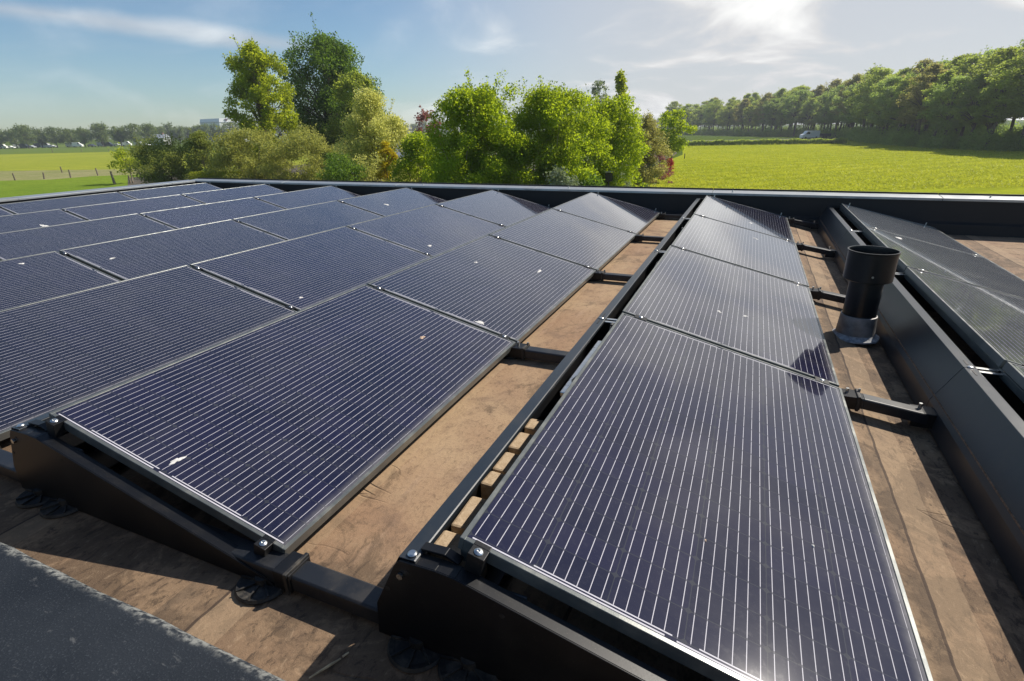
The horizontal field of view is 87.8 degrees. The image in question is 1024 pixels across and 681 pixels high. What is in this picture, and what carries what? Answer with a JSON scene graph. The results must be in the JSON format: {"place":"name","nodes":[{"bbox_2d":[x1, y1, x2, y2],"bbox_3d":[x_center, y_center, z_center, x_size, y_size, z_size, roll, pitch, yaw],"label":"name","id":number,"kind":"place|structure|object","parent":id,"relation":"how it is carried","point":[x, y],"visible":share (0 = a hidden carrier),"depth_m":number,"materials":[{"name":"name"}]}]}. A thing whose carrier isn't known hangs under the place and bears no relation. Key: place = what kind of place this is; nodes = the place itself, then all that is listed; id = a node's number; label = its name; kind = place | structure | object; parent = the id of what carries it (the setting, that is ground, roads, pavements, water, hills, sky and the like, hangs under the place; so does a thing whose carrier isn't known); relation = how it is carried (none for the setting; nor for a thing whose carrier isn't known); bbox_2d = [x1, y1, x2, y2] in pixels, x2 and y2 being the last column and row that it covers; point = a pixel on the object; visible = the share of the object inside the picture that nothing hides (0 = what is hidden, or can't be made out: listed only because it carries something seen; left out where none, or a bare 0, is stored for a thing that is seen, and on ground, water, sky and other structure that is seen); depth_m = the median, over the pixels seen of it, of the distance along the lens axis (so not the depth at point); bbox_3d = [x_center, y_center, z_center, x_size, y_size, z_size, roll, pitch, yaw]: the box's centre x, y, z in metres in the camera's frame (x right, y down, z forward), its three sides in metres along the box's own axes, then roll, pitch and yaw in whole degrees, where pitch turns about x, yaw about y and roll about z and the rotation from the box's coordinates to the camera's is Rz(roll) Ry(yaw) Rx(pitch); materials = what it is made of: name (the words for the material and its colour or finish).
{"place":"outdoors","nodes":[
{"label":"outdoors","id":0,"kind":"place"},
{"bbox_2d":[0,150,323,170],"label":"meadow","id":1,"kind":"structure","parent":0,"point":[64,161],"depth_m":115.09,"materials":[{"name":"green plant"}]},
{"bbox_2d":[0,0,1023,141],"label":"sky","id":2,"kind":"structure","parent":0,"point":[68,64],"materials":[{"name":"blue"}]},
{"bbox_2d":[2,120,1023,171],"bbox_3d":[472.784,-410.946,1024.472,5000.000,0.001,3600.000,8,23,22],"label":"ground","id":3,"kind":"structure","parent":0,"point":[690,137],"depth_m":246.33,"materials":[{"name":"green plant"}]},
{"bbox_2d":[0,169,167,180],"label":"dry grass strip","id":4,"kind":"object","parent":3,"relation":"on","point":[31,175],"visible":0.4,"depth_m":73.95,"materials":[{"name":"plant"}]},
{"bbox_2d":[0,174,168,197],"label":"pasture","id":5,"kind":"structure","parent":3,"relation":"on","point":[12,188],"depth_m":56.54,"materials":[{"name":"green plant"}]},
{"bbox_2d":[0,144,238,153],"bbox_3d":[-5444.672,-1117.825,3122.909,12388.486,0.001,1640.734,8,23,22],"label":"pasture","id":6,"kind":"structure","parent":3,"relation":"on","point":[59,149],"depth_m":241.01,"materials":[{"name":"green plant"}]},
{"bbox_2d":[5,123,40,148],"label":"tree","id":7,"kind":"object","parent":6,"relation":"on","point":[24,135],"visible":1,"depth_m":294.10,"materials":[{"name":"green plant"}]},
{"bbox_2d":[40,126,66,147],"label":"tree","id":8,"kind":"object","parent":6,"relation":"on","point":[52,134],"visible":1,"depth_m":303.80,"materials":[{"name":"green plant"}]},
{"bbox_2d":[85,121,112,146],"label":"tree","id":9,"kind":"object","parent":6,"relation":"on","point":[101,135],"visible":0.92,"depth_m":298.93,"materials":[{"name":"green plant"}]},
{"bbox_2d":[118,123,143,144],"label":"tree","id":10,"kind":"object","parent":6,"relation":"on","point":[133,133],"visible":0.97,"depth_m":295.89,"materials":[{"name":"green plant"}]},
{"bbox_2d":[128,151,676,185],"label":"garden bed","id":11,"kind":"object","parent":3,"relation":"on","point":[137,182],"visible":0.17,"depth_m":64.81,"materials":[{"name":"green plant"}]},
{"bbox_2d":[106,142,139,182],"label":"sapling","id":12,"kind":"object","parent":11,"relation":"on","point":[120,157],"visible":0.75,"depth_m":55.70,"materials":[{"name":"green plant"}]},
{"bbox_2d":[122,130,205,183],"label":"olive shrub","id":13,"kind":"object","parent":11,"relation":"on","point":[164,155],"visible":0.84,"depth_m":47.99,"materials":[{"name":"green plant"}]},
{"bbox_2d":[182,129,242,179],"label":"olive shrub","id":14,"kind":"object","parent":11,"relation":"on","point":[198,146],"visible":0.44,"depth_m":47.05,"materials":[{"name":"green plant"}]},
{"bbox_2d":[187,170,246,178],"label":"clipped hedge","id":15,"kind":"object","parent":11,"relation":"on","point":[201,174],"visible":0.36,"depth_m":44.95,"materials":[{"name":"green plant"}]},
{"bbox_2d":[206,123,295,178],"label":"wheat shrub","id":16,"kind":"object","parent":11,"relation":"on","point":[232,141],"visible":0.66,"depth_m":43.74,"materials":[{"name":"green plant"}]},
{"bbox_2d":[221,35,307,166],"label":"tall yellow tree","id":17,"kind":"object","parent":11,"relation":"on","point":[252,64],"visible":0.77,"depth_m":49.98,"materials":[{"name":"green plant"}]},
{"bbox_2d":[254,120,348,179],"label":"wheat shrub","id":18,"kind":"object","parent":11,"relation":"on","point":[298,144],"visible":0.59,"depth_m":42.20,"materials":[{"name":"green plant"}]},
{"bbox_2d":[276,12,388,169],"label":"tall dark tree","id":19,"kind":"object","parent":11,"relation":"on","point":[327,54],"visible":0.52,"depth_m":56.24,"materials":[{"name":"green plant"}]},
{"bbox_2d":[313,150,368,180],"bbox_3d":[-9.474,-8.529,29.522,3.778,3.854,3.510,8,23,22],"label":"green shrub","id":20,"kind":"object","parent":11,"relation":"on","point":[338,167],"visible":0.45,"depth_m":28.79,"materials":[{"name":"green plant"}]},
{"bbox_2d":[324,66,384,164],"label":"round green tree","id":21,"kind":"object","parent":11,"relation":"on","point":[354,80],"visible":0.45,"depth_m":52.45,"materials":[{"name":"green plant"}]},
{"bbox_2d":[326,84,424,181],"bbox_3d":[-8.113,-11.691,32.710,6.346,7.380,6.150,-15,26,-32],"label":"variegated tree","id":22,"kind":"object","parent":11,"relation":"on","point":[378,130],"visible":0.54,"depth_m":31.61,"materials":[{"name":"green plant"}]},
{"bbox_2d":[374,137,397,181],"bbox_3d":[-6.532,-8.475,28.367,1.518,4.461,1.702,-1,22,1],"label":"golden shrub","id":23,"kind":"object","parent":11,"relation":"on","point":[383,164],"visible":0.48,"depth_m":27.64,"materials":[{"name":"yellow plant"}]},
{"bbox_2d":[385,129,439,181],"bbox_3d":[-4.520,-8.295,27.304,3.994,4.835,4.136,8,23,22],"label":"green shrub","id":24,"kind":"object","parent":11,"relation":"on","point":[416,148],"visible":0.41,"depth_m":26.18,"materials":[{"name":"green plant"}]},
{"bbox_2d":[612,69,630,160],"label":"columnar poplar","id":25,"kind":"object","parent":11,"relation":"on","point":[620,82],"visible":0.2,"depth_m":58.52,"materials":[{"name":"green plant"}]},
{"bbox_2d":[421,69,538,183],"bbox_3d":[-1.359,-8.133,23.471,4.980,7.257,5.223,8,23,22],"label":"green bush","id":26,"kind":"object","parent":3,"relation":"on","point":[477,110],"visible":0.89,"depth_m":22.38,"materials":[{"name":"green plant"}]},
{"bbox_2d":[0,178,1023,680],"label":"building","id":27,"kind":"structure","parent":3,"relation":"on","point":[86,596],"depth_m":1.62,"materials":[{"name":"brown fabric"}]},
{"bbox_2d":[0,447,382,623],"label":"cross rail","id":28,"kind":"object","parent":27,"relation":"on","point":[291,572],"visible":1,"depth_m":1.42,"materials":[{"name":"black metal"}]},
{"bbox_2d":[61,187,412,256],"bbox_3d":[-2.684,-1.116,5.666,1.230,0.326,6.945,8,23,22],"label":"mounting rack","id":29,"kind":"object","parent":27,"relation":"on","point":[65,253],"visible":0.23,"depth_m":4.32,"materials":[{"name":"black metal"}]},
{"bbox_2d":[0,251,120,310],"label":"solar panel","id":30,"kind":"object","parent":29,"relation":"on","point":[24,280],"visible":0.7,"depth_m":3.95,"materials":[{"name":"blue glass"}]},
{"bbox_2d":[59,219,285,280],"bbox_3d":[-2.930,-0.840,4.931,1.004,0.036,1.665,21,28,16],"label":"solar panel","id":31,"kind":"object","parent":29,"relation":"on","point":[130,258],"visible":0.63,"depth_m":4.79,"materials":[{"name":"blue glass"}]},
{"bbox_2d":[233,200,382,239],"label":"solar panel","id":32,"kind":"object","parent":29,"relation":"on","point":[290,223],"visible":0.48,"depth_m":6.27,"materials":[{"name":"blue glass"}]},
{"bbox_2d":[337,188,446,216],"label":"solar panel","id":33,"kind":"object","parent":29,"relation":"on","point":[386,203],"visible":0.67,"depth_m":7.73,"materials":[{"name":"blue glass"}]},
{"bbox_2d":[10,192,660,604],"bbox_3d":[0.153,-0.721,4.519,1.230,0.326,6.955,8,23,22],"label":"mounting rack","id":34,"kind":"object","parent":27,"relation":"on","point":[60,470],"visible":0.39,"depth_m":1.68,"materials":[{"name":"black metal"}]},
{"bbox_2d":[49,284,515,553],"bbox_3d":[-0.760,0.139,2.341,1.004,0.038,1.665,21,28,16],"label":"solar panel","id":35,"kind":"object","parent":34,"relation":"on","point":[290,433],"visible":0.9,"depth_m":2.01,"materials":[{"name":"blue glass"}]},
{"bbox_2d":[367,235,595,341],"bbox_3d":[-0.095,-0.444,3.781,1.004,0.036,1.665,21,28,16],"label":"solar panel","id":36,"kind":"object","parent":34,"relation":"on","point":[498,286],"visible":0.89,"depth_m":3.57,"materials":[{"name":"blue glass"}]},
{"bbox_2d":[489,209,636,270],"bbox_3d":[0.573,-1.027,5.220,1.004,0.035,1.665,21,28,16],"label":"solar panel","id":37,"kind":"object","parent":34,"relation":"on","point":[581,241],"visible":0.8,"depth_m":5.06,"materials":[{"name":"blue glass"}]},
{"bbox_2d":[552,192,660,233],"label":"solar panel","id":38,"kind":"object","parent":34,"relation":"on","point":[616,213],"visible":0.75,"depth_m":6.54,"materials":[{"name":"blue glass"}]},
{"bbox_2d":[192,189,549,309],"bbox_3d":[-1.265,-0.919,5.095,1.230,0.326,6.955,8,23,22],"label":"mounting rack","id":39,"kind":"object","parent":27,"relation":"on","point":[287,306],"visible":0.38,"depth_m":3.74,"materials":[{"name":"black metal"}]},
{"bbox_2d":[0,265,296,440],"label":"solar panel","id":40,"kind":"object","parent":39,"relation":"on","point":[60,351],"visible":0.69,"depth_m":2.87,"materials":[{"name":"blue glass"}]},
{"bbox_2d":[190,226,431,310],"bbox_3d":[-1.512,-0.643,4.356,1.004,0.038,1.665,21,28,16],"label":"solar panel","id":41,"kind":"object","parent":39,"relation":"on","point":[301,273],"visible":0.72,"depth_m":4.17,"materials":[{"name":"blue glass"}]},
{"bbox_2d":[347,204,503,256],"bbox_3d":[-0.849,-1.225,5.797,1.004,0.036,1.665,21,28,16],"label":"solar panel","id":42,"kind":"object","parent":39,"relation":"on","point":[433,230],"visible":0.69,"depth_m":5.66,"materials":[{"name":"blue glass"}]},
{"bbox_2d":[436,190,550,226],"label":"solar panel","id":43,"kind":"object","parent":39,"relation":"on","point":[496,207],"visible":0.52,"depth_m":7.12,"materials":[{"name":"blue glass"}]},
{"bbox_2d":[377,195,829,680],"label":"mounting rack","id":44,"kind":"object","parent":27,"relation":"on","point":[455,621],"visible":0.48,"depth_m":1.20,"materials":[{"name":"black metal"}]},
{"bbox_2d":[430,530,486,577],"bbox_3d":[-0.140,0.586,1.414,0.130,0.109,0.080,8,23,22],"label":"ballast block","id":45,"kind":"object","parent":44,"relation":"in","point":[446,538],"depth_m":1.41,"materials":[{"name":"beige concrete"}]},
{"bbox_2d":[451,496,486,534],"bbox_3d":[-0.085,0.542,1.532,0.130,0.102,0.140,7,23,21],"label":"ballast block","id":46,"kind":"object","parent":44,"relation":"in","point":[467,515],"depth_m":1.51,"materials":[{"name":"beige concrete"}]},
{"bbox_2d":[481,471,504,498],"bbox_3d":[-0.024,0.485,1.661,0.130,0.111,0.075,9,24,24],"label":"ballast block","id":47,"kind":"object","parent":44,"relation":"in","point":[490,482],"depth_m":1.64,"materials":[{"name":"beige concrete"}]},
{"bbox_2d":[492,452,518,473],"bbox_3d":[0.016,0.450,1.757,0.130,0.103,0.110,8,24,23],"label":"ballast block","id":48,"kind":"object","parent":44,"relation":"in","point":[505,462],"depth_m":1.74,"materials":[{"name":"beige concrete"}]},
{"bbox_2d":[508,432,532,454],"bbox_3d":[0.066,0.403,1.873,0.130,0.103,0.110,8,23,22],"label":"ballast block","id":49,"kind":"object","parent":44,"relation":"in","point":[519,443],"depth_m":1.85,"materials":[{"name":"beige concrete"}]},
{"bbox_2d":[560,340,600,396],"bbox_3d":[0.300,0.106,2.230,0.026,0.020,0.560,8,23,22],"label":"aluminium bar","id":50,"kind":"object","parent":44,"relation":"attached to","point":[576,372],"visible":0.51,"depth_m":2.18,"materials":[{"name":"metal"}]},
{"bbox_2d":[458,313,932,680],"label":"solar panel","id":51,"kind":"object","parent":44,"relation":"attached to","point":[711,511],"visible":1,"depth_m":1.39,"materials":[{"name":"blue glass"}]},
{"bbox_2d":[622,245,838,386],"bbox_3d":[1.321,-0.247,3.205,1.004,0.036,1.665,21,28,16],"label":"solar panel","id":52,"kind":"object","parent":44,"relation":"attached to","point":[773,320],"visible":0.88,"depth_m":2.96,"materials":[{"name":"blue glass"}]},
{"bbox_2d":[671,214,808,286],"bbox_3d":[1.991,-0.831,4.643,1.004,0.037,1.665,21,28,16],"label":"solar panel","id":53,"kind":"object","parent":44,"relation":"attached to","point":[777,257],"visible":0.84,"depth_m":4.47,"materials":[{"name":"blue glass"}]},
{"bbox_2d":[694,195,794,241],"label":"solar panel","id":54,"kind":"object","parent":44,"relation":"on","point":[750,218],"visible":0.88,"depth_m":5.96,"materials":[{"name":"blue glass"}]},
{"bbox_2d":[590,269,845,303],"bbox_3d":[-2.537,-0.974,5.679,10.840,0.139,0.135,8,23,22],"label":"cross rail","id":55,"kind":"object","parent":27,"relation":"on","point":[818,293],"visible":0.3,"depth_m":3.75,"materials":[{"name":"black metal"}]},
{"bbox_2d":[507,341,936,428],"bbox_3d":[-3.203,-0.390,4.240,10.840,0.139,0.135,8,23,22],"label":"cross rail","id":56,"kind":"object","parent":27,"relation":"on","point":[920,415],"visible":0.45,"depth_m":2.27,"materials":[{"name":"black metal"}]},
{"bbox_2d":[633,233,835,257],"bbox_3d":[-1.871,-1.558,7.118,10.840,0.139,0.135,8,23,22],"label":"cross rail","id":57,"kind":"object","parent":27,"relation":"on","point":[829,252],"visible":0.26,"depth_m":5.15,"materials":[{"name":"black metal"}]},
{"bbox_2d":[657,212,818,228],"bbox_3d":[-1.229,-2.122,8.506,10.840,0.139,0.135,8,23,22],"label":"cross rail","id":58,"kind":"object","parent":27,"relation":"on","point":[812,225],"visible":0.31,"depth_m":6.54,"materials":[{"name":"black metal"}]},
{"bbox_2d":[832,245,900,343],"bbox_3d":[2.059,-0.269,3.115,0.270,0.525,0.266,8,23,22],"label":"vent pipe","id":59,"kind":"object","parent":27,"relation":"on","point":[869,272],"visible":1,"depth_m":3.06,"materials":[{"name":"black plastic"}]},
{"bbox_2d":[817,203,1023,597],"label":"mounting rack","id":60,"kind":"object","parent":27,"relation":"on","point":[977,431],"visible":0.73,"depth_m":2.16,"materials":[{"name":"black metal"}]},
{"bbox_2d":[840,203,984,257],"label":"solar panel","id":61,"kind":"object","parent":60,"relation":"attached to","point":[862,218],"visible":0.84,"depth_m":5.51,"materials":[{"name":"black glass"}]},
{"bbox_2d":[863,226,1023,298],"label":"solar panel","id":62,"kind":"object","parent":60,"relation":"attached to","point":[968,268],"visible":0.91,"depth_m":4.10,"materials":[{"name":"black glass"}]},
{"bbox_2d":[904,267,1023,367],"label":"solar panel","id":63,"kind":"object","parent":60,"relation":"on","point":[989,323],"visible":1,"depth_m":2.86,"materials":[{"name":"black glass"}]},
{"bbox_2d":[1002,362,1023,389],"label":"solar panel","id":64,"kind":"object","parent":60,"relation":"attached to","point":[1014,372],"visible":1,"depth_m":2.09,"materials":[{"name":"black glass"}]},
{"bbox_2d":[494,75,612,184],"bbox_3d":[1.886,-8.845,25.475,5.606,6.983,5.300,-1,22,0],"label":"green bush","id":65,"kind":"object","parent":3,"relation":"on","point":[544,109],"visible":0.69,"depth_m":23.86,"materials":[{"name":"green plant"}]},
{"bbox_2d":[544,164,578,184],"bbox_3d":[2.035,-5.856,22.910,2.534,3.287,2.395,8,23,22],"label":"silver shrub","id":66,"kind":"object","parent":3,"relation":"on","point":[559,177],"visible":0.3,"depth_m":22.34,"materials":[{"name":"green plant"}]},
{"bbox_2d":[759,98,785,135],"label":"woodland tree","id":67,"kind":"object","parent":3,"relation":"on","point":[769,108],"visible":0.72,"depth_m":223.40,"materials":[{"name":"green plant"}]},
{"bbox_2d":[781,88,819,135],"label":"woodland tree","id":68,"kind":"object","parent":3,"relation":"on","point":[797,101],"visible":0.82,"depth_m":202.38,"materials":[{"name":"green plant"}]},
{"bbox_2d":[795,96,821,130],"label":"woodland tree","id":69,"kind":"object","parent":3,"relation":"on","point":[805,110],"visible":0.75,"depth_m":197.96,"materials":[{"name":"green plant"}]},
{"bbox_2d":[809,92,834,129],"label":"woodland tree","id":70,"kind":"object","parent":3,"relation":"on","point":[820,121],"visible":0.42,"depth_m":189.59,"materials":[{"name":"green plant"}]},
{"bbox_2d":[814,81,846,136],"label":"woodland tree","id":71,"kind":"object","parent":3,"relation":"on","point":[830,100],"visible":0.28,"depth_m":184.05,"materials":[{"name":"green plant"}]},
{"bbox_2d":[666,120,1023,151],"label":"undergrowth","id":72,"kind":"object","parent":3,"relation":"on","point":[1000,139],"visible":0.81,"depth_m":105.36,"materials":[{"name":"green plant"}]},
{"bbox_2d":[829,81,860,128],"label":"woodland tree","id":73,"kind":"object","parent":3,"relation":"on","point":[850,88],"visible":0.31,"depth_m":160.72,"materials":[{"name":"green plant"}]},
{"bbox_2d":[629,139,1023,194],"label":"mown field","id":74,"kind":"structure","parent":0,"point":[973,190],"depth_m":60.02,"materials":[{"name":"green plant"}]},
{"bbox_2d":[559,89,651,185],"bbox_3d":[4.983,-9.501,27.778,4.614,6.390,5.130,-6,22,-12],"label":"green bush","id":75,"kind":"object","parent":74,"relation":"on","point":[625,152],"visible":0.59,"depth_m":26.76,"materials":[{"name":"green plant"}]},
{"bbox_2d":[621,109,674,186],"bbox_3d":[9.965,-14.178,39.984,3.959,5.912,4.403,-7,22,-14],"label":"shrub","id":76,"kind":"object","parent":74,"relation":"on","point":[649,127],"visible":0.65,"depth_m":39.16,"materials":[{"name":"green plant"}]},
{"bbox_2d":[657,107,697,171],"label":"lawn tree","id":77,"kind":"object","parent":74,"relation":"on","point":[672,121],"visible":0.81,"depth_m":53.80,"materials":[{"name":"green plant"}]},
{"bbox_2d":[683,137,847,145],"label":"field hedge","id":78,"kind":"object","parent":74,"relation":"on","point":[774,141],"visible":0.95,"depth_m":127.29,"materials":[{"name":"green plant"}]},
{"bbox_2d":[842,63,884,130],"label":"woodland tree","id":79,"kind":"object","parent":74,"relation":"on","point":[858,96],"visible":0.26,"depth_m":140.59,"materials":[{"name":"green plant"}]},
{"bbox_2d":[853,66,899,129],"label":"woodland tree","id":80,"kind":"object","parent":74,"relation":"on","point":[881,73],"visible":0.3,"depth_m":131.72,"materials":[{"name":"green plant"}]},
{"bbox_2d":[865,75,906,132],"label":"woodland tree","id":81,"kind":"object","parent":74,"relation":"on","point":[887,86],"visible":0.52,"depth_m":117.29,"materials":[{"name":"green plant"}]},
{"bbox_2d":[881,75,918,130],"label":"woodland tree","id":82,"kind":"object","parent":74,"relation":"on","point":[904,83],"visible":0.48,"depth_m":112.06,"materials":[{"name":"green plant"}]},
{"bbox_2d":[896,89,929,141],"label":"woodland tree","id":83,"kind":"object","parent":74,"relation":"on","point":[905,119],"visible":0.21,"depth_m":107.42,"materials":[{"name":"green plant"}]},
{"bbox_2d":[896,61,954,144],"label":"woodland tree","id":84,"kind":"object","parent":74,"relation":"on","point":[928,76],"visible":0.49,"depth_m":101.75,"materials":[{"name":"green plant"}]},
{"bbox_2d":[916,68,957,135],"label":"woodland tree","id":85,"kind":"object","parent":74,"relation":"on","point":[946,76],"visible":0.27,"depth_m":95.13,"materials":[{"name":"green plant"}]},
{"bbox_2d":[918,71,983,147],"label":"woodland tree","id":86,"kind":"object","parent":74,"relation":"on","point":[943,109],"visible":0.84,"depth_m":91.53,"materials":[{"name":"green plant"}]},
{"bbox_2d":[932,53,998,133],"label":"woodland tree","id":87,"kind":"object","parent":74,"relation":"on","point":[974,59],"visible":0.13,"depth_m":97.79,"materials":[{"name":"green plant"}]},
{"bbox_2d":[949,66,1002,140],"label":"woodland tree","id":88,"kind":"object","parent":74,"relation":"on","point":[975,88],"visible":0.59,"depth_m":87.81,"materials":[{"name":"green plant"}]},
{"bbox_2d":[950,45,1023,132],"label":"woodland tree","id":89,"kind":"object","parent":74,"relation":"on","point":[1003,54],"visible":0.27,"depth_m":88.10,"materials":[{"name":"green plant"}]},
{"bbox_2d":[965,57,1023,146],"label":"woodland tree","id":90,"kind":"object","parent":74,"relation":"on","point":[996,116],"visible":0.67,"depth_m":82.75,"materials":[{"name":"green plant"}]},
{"bbox_2d":[983,47,1023,150],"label":"woodland tree","id":91,"kind":"object","parent":74,"relation":"on","point":[1007,83],"visible":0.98,"depth_m":79.08,"materials":[{"name":"green plant"}]},
{"bbox_3d":[-6.937,-1.710,7.392,1.230,0.326,6.945,8,23,22],"label":"mounting rack","id":92,"kind":"object","parent":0,"visible":0},
{"bbox_2d":[0,192,135,213],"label":"solar panel","id":93,"kind":"object","parent":92,"relation":"on","point":[47,204],"visible":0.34,"depth_m":8.07,"materials":[{"name":"blue glass"}]},
{"bbox_2d":[118,183,221,199],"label":"solar panel","id":94,"kind":"object","parent":92,"relation":"on","point":[164,191],"visible":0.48,"depth_m":9.52,"materials":[{"name":"blue glass"}]},
{"bbox_3d":[-5.520,-1.512,6.817,1.230,0.326,6.945,8,23,22],"label":"mounting rack","id":95,"kind":"object","parent":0,"visible":0},
{"bbox_2d":[0,209,86,232],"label":"solar panel","id":96,"kind":"object","parent":95,"relation":"on","point":[21,221],"visible":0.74,"depth_m":6.49,"materials":[{"name":"blue glass"}]},
{"bbox_2d":[62,194,203,219],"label":"solar panel","id":97,"kind":"object","parent":95,"relation":"on","point":[105,210],"visible":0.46,"depth_m":7.48,"materials":[{"name":"blue glass"}]},
{"bbox_2d":[181,184,285,203],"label":"solar panel","id":98,"kind":"object","parent":95,"relation":"on","point":[214,196],"visible":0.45,"depth_m":8.93,"materials":[{"name":"blue glass"}]},
{"bbox_3d":[-4.102,-1.314,6.241,1.230,0.326,6.945,8,23,22],"label":"mounting rack","id":99,"kind":"object","parent":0,"visible":0},
{"bbox_2d":[0,213,174,260],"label":"solar panel","id":100,"kind":"object","parent":99,"relation":"on","point":[25,242],"visible":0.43,"depth_m":5.50,"materials":[{"name":"blue glass"}]},
{"bbox_2d":[139,197,284,228],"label":"solar panel","id":101,"kind":"object","parent":99,"relation":"on","point":[183,217],"visible":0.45,"depth_m":6.88,"materials":[{"name":"blue glass"}]},
{"bbox_2d":[254,186,360,208],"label":"solar panel","id":102,"kind":"object","parent":99,"relation":"on","point":[295,199],"visible":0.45,"depth_m":8.34,"materials":[{"name":"blue glass"}]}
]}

